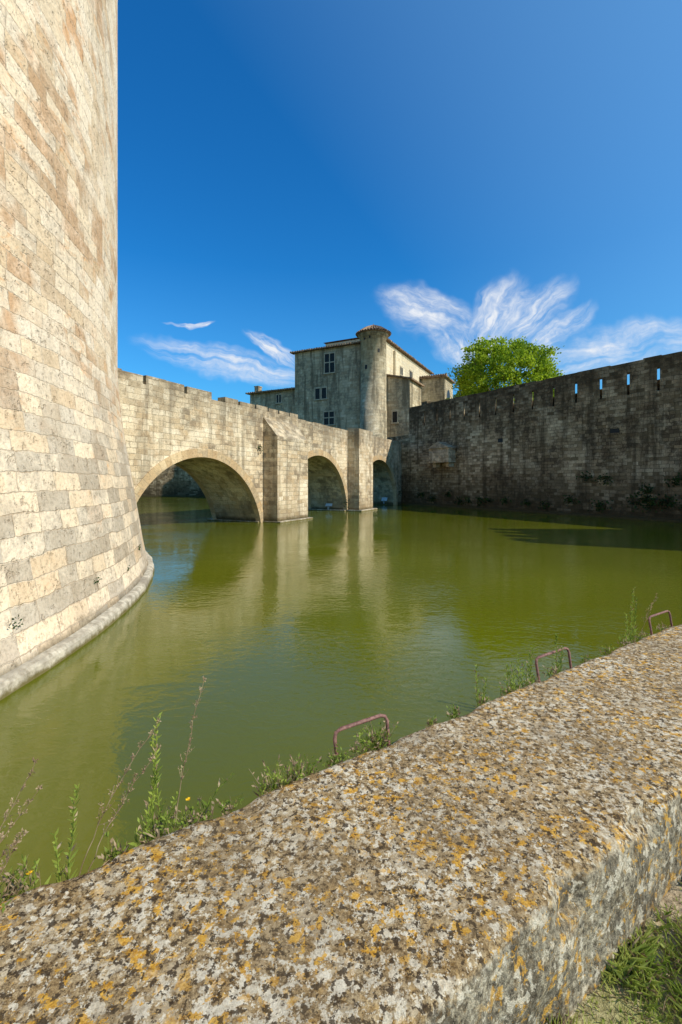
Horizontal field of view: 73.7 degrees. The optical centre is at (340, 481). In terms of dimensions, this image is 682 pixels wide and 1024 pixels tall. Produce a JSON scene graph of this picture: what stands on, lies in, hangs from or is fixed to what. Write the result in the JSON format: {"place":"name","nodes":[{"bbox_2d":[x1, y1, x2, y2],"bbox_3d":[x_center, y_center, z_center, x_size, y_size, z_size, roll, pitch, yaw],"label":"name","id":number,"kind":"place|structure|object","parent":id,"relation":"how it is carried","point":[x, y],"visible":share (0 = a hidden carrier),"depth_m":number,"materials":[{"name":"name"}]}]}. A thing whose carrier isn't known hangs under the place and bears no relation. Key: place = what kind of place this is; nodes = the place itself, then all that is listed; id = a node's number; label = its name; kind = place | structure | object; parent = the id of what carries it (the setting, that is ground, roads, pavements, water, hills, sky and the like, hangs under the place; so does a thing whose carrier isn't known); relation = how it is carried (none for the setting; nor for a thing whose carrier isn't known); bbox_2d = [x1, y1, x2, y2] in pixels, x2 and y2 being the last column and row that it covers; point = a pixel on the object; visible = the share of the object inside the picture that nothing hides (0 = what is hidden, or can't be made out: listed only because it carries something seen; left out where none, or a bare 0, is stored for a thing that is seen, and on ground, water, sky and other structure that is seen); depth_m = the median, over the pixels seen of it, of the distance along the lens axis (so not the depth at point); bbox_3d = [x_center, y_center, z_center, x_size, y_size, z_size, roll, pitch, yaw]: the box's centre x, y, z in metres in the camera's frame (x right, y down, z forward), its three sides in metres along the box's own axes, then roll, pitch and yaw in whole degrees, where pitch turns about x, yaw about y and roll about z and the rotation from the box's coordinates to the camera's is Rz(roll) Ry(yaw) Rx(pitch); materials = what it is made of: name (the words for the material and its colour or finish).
{"place":"outdoors","nodes":[
{"label":"outdoors","id":0,"kind":"place"},
{"bbox_2d":[250,390,294,413],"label":"range","id":1,"kind":"structure","parent":0,"point":[268,400],"depth_m":51.86,"materials":[{"name":"stone"}]},
{"bbox_2d":[254,386,261,391],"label":"chimney","id":2,"kind":"object","parent":1,"relation":"on","point":[258,388],"visible":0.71,"depth_m":54.27,"materials":[{"name":"stone"}]},
{"bbox_2d":[245,387,294,394],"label":"range roof","id":3,"kind":"structure","parent":1,"relation":"on","point":[275,390],"depth_m":51.74,"materials":[{"name":"brown tile"}]},
{"bbox_2d":[275,393,281,403],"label":"range window","id":4,"kind":"structure","parent":1,"relation":"in","point":[279,398],"depth_m":51.59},
{"bbox_2d":[295,343,360,429],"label":"block","id":5,"kind":"structure","parent":0,"point":[343,383],"depth_m":47.99,"materials":[{"name":"stone"}]},
{"bbox_2d":[290,337,433,374],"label":"tiled roof","id":6,"kind":"structure","parent":5,"relation":"on","point":[397,347],"depth_m":49.34,"materials":[{"name":"tile"}]},
{"bbox_2d":[0,497,681,901],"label":"moat water","id":7,"kind":"structure","parent":0,"point":[308,637],"depth_m":5.61,"materials":[{"name":"green liquid"}]},
{"bbox_2d":[0,0,154,699],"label":"stone tower","id":8,"kind":"structure","parent":7,"relation":"in","point":[70,528],"depth_m":6.13,"materials":[{"name":"stone"}]},
{"bbox_2d":[118,368,400,522],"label":"stone arch bridge","id":9,"kind":"structure","parent":7,"relation":"in","point":[296,469],"depth_m":21.93,"materials":[{"name":"stone"}]},
{"bbox_2d":[358,331,388,438],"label":"turret","id":10,"kind":"object","parent":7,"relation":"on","point":[373,415],"visible":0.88,"depth_m":44.46,"materials":[{"name":"stone"}]},
{"bbox_2d":[357,324,389,336],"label":"turret roof","id":11,"kind":"structure","parent":10,"relation":"on","point":[371,329],"depth_m":44.14,"materials":[{"name":"brown tile"}]},
{"bbox_2d":[386,376,420,437],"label":"annex","id":12,"kind":"object","parent":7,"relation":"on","point":[403,395],"visible":0.29,"depth_m":45.63,"materials":[{"name":"stone"}]},
{"bbox_2d":[391,410,398,423],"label":"annex window","id":13,"kind":"structure","parent":12,"relation":"in","point":[394,416],"depth_m":45.67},
{"bbox_2d":[386,374,424,386],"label":"annex roof","id":14,"kind":"structure","parent":12,"relation":"on","point":[414,380],"depth_m":45.54,"materials":[{"name":"brown tile"}]},
{"bbox_2d":[387,379,681,519],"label":"rampart wall","id":15,"kind":"structure","parent":7,"relation":"in","point":[628,443],"depth_m":27.45,"materials":[{"name":"stone"}]},
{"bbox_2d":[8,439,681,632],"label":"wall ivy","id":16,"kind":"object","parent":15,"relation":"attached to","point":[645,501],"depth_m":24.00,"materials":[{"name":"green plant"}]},
{"bbox_2d":[428,442,455,466],"bbox_3d":[7.789,-2.075,35.304,0.850,1.950,2.300,0,0,-33],"label":"corbelled box","id":17,"kind":"object","parent":15,"relation":"attached to","point":[441,452],"visible":1,"depth_m":34.85,"materials":[{"name":"stone"}]},
{"bbox_2d":[409,351,681,427],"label":"wall parapet","id":18,"kind":"structure","parent":15,"relation":"on","point":[518,397],"depth_m":27.45,"materials":[{"name":"grey stone"}]},
{"bbox_2d":[406,503,681,522],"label":"wall footing","id":19,"kind":"object","parent":7,"relation":"in","point":[611,516],"depth_m":27.06,"materials":[{"name":"grey stone"}]},
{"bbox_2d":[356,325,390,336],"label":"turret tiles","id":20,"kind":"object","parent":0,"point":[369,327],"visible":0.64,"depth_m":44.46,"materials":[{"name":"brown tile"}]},
{"bbox_2d":[326,339,430,381],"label":"long wing","id":21,"kind":"structure","parent":0,"point":[396,359],"depth_m":52.16,"materials":[{"name":"beige stone"}]},
{"bbox_2d":[314,352,412,425],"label":"windows","id":22,"kind":"structure","parent":21,"relation":"attached to","point":[320,393],"depth_m":48.35,"materials":[{"name":"glass"}]},
{"bbox_2d":[118,0,681,403],"label":"sky","id":23,"kind":"structure","parent":0,"point":[294,175],"materials":[{"name":"blue"}]},
{"bbox_2d":[420,377,452,401],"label":"block","id":24,"kind":"structure","parent":0,"point":[434,389],"depth_m":58.77,"materials":[{"name":"stone"}]},
{"bbox_2d":[419,373,454,383],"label":"block roof","id":25,"kind":"structure","parent":24,"relation":"on","point":[445,375],"depth_m":58.47,"materials":[{"name":"tile"}]},
{"bbox_2d":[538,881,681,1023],"bbox_3d":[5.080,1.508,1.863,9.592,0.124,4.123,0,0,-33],"label":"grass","id":26,"kind":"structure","parent":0,"point":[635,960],"depth_m":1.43,"materials":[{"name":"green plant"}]},
{"bbox_2d":[566,882,681,1023],"bbox_3d":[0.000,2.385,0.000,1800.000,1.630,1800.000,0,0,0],"label":"ground","id":27,"kind":"structure","parent":0,"point":[604,1004],"depth_m":1.38,"materials":[{"name":"soil"}]},
{"bbox_2d":[141,465,204,496],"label":"rampart wall","id":28,"kind":"structure","parent":27,"relation":"on","point":[173,481],"depth_m":58.00,"materials":[{"name":"stone"}]},
{"bbox_2d":[0,624,681,1023],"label":"quay parapet","id":29,"kind":"structure","parent":27,"relation":"on","point":[512,856],"depth_m":1.39,"materials":[{"name":"stone"}]},
{"bbox_2d":[0,757,42,881],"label":"dry weed stalk","id":30,"kind":"object","parent":29,"relation":"on","point":[15,842],"visible":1,"depth_m":1.33,"materials":[{"name":"brown plant"}]},
{"bbox_2d":[49,784,79,882],"bbox_3d":[-0.864,1.142,1.427,0.091,0.400,0.063,0,0,0],"label":"tall weed","id":31,"kind":"object","parent":29,"relation":"on","point":[71,848],"visible":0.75,"depth_m":1.43,"materials":[{"name":"green plant"}]},
{"bbox_2d":[4,773,234,897],"bbox_3d":[-0.747,1.223,1.525,0.770,0.312,0.094,0,0,-30],"label":"flowering weed","id":32,"kind":"object","parent":29,"relation":"attached to","point":[204,802],"visible":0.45,"depth_m":1.67,"materials":[{"name":"green plant"}]},
{"bbox_2d":[79,717,161,875],"bbox_3d":[-0.721,1.060,1.482,0.260,0.562,0.068,0,0,-6],"label":"dry weed stalk","id":33,"kind":"object","parent":29,"relation":"on","point":[129,791],"visible":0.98,"depth_m":1.49,"materials":[{"name":"brown plant"}]},
{"bbox_2d":[139,712,177,844],"bbox_3d":[-0.640,1.071,1.568,0.097,0.544,0.122,0,0,39],"label":"tall weed","id":34,"kind":"object","parent":29,"relation":"on","point":[154,786],"visible":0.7,"depth_m":1.57,"materials":[{"name":"green plant"}]},
{"bbox_2d":[174,676,206,828],"bbox_3d":[-0.537,1.008,1.622,0.116,0.622,0.056,0,0,11],"label":"dry weed stalk","id":35,"kind":"object","parent":29,"relation":"on","point":[185,760],"visible":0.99,"depth_m":1.62,"materials":[{"name":"brown plant"}]},
{"bbox_2d":[0,621,670,912],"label":"weeds","id":36,"kind":"object","parent":29,"relation":"on","point":[375,742],"visible":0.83,"depth_m":1.79,"materials":[{"name":"green plant"}]},
{"bbox_2d":[333,714,389,761],"bbox_3d":[0.117,1.256,2.078,0.316,0.299,0.100,0,0,-34],"label":"iron ladder rung","id":37,"kind":"object","parent":29,"relation":"attached to","point":[353,724],"visible":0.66,"depth_m":2.10,"materials":[{"name":"metal"}]},
{"bbox_2d":[474,664,486,706],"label":"tall weed","id":38,"kind":"object","parent":29,"relation":"attached to","point":[476,689],"visible":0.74,"depth_m":2.52,"materials":[{"name":"green plant"}]},
{"bbox_2d":[503,633,564,689],"bbox_3d":[1.210,1.144,2.820,0.595,0.321,0.067,0,0,-33],"label":"tall weed","id":39,"kind":"object","parent":29,"relation":"on","point":[530,666],"visible":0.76,"depth_m":2.76,"materials":[{"name":"green plant"}]},
{"bbox_2d":[535,647,571,681],"bbox_3d":[1.402,1.256,2.935,0.386,0.299,0.100,0,0,-34],"label":"iron ladder rung","id":40,"kind":"object","parent":29,"relation":"attached to","point":[550,653],"visible":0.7,"depth_m":2.94,"materials":[{"name":"brown metal"}]},
{"bbox_2d":[623,587,637,643],"bbox_3d":[2.233,1.046,3.509,0.180,0.473,0.070,0,0,-37],"label":"tall weed","id":41,"kind":"object","parent":29,"relation":"on","point":[631,621],"visible":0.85,"depth_m":3.51,"materials":[{"name":"green plant"}]},
{"bbox_2d":[641,593,656,633],"bbox_3d":[2.424,1.079,3.591,0.147,0.398,0.058,0,0,-15],"label":"dry weed stalk","id":42,"kind":"object","parent":29,"relation":"on","point":[648,613],"visible":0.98,"depth_m":3.59,"materials":[{"name":"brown plant"}]},
{"bbox_2d":[648,610,672,634],"bbox_3d":[2.708,1.256,3.807,0.406,0.299,0.100,0,0,-34],"label":"iron ladder rung","id":43,"kind":"object","parent":29,"relation":"attached to","point":[656,614],"visible":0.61,"depth_m":3.82,"materials":[{"name":"metal"}]},
{"bbox_2d":[446,336,564,400],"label":"plane tree","id":44,"kind":"object","parent":27,"relation":"on","point":[474,377],"visible":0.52,"depth_m":46.76,"materials":[{"name":"green plant"}]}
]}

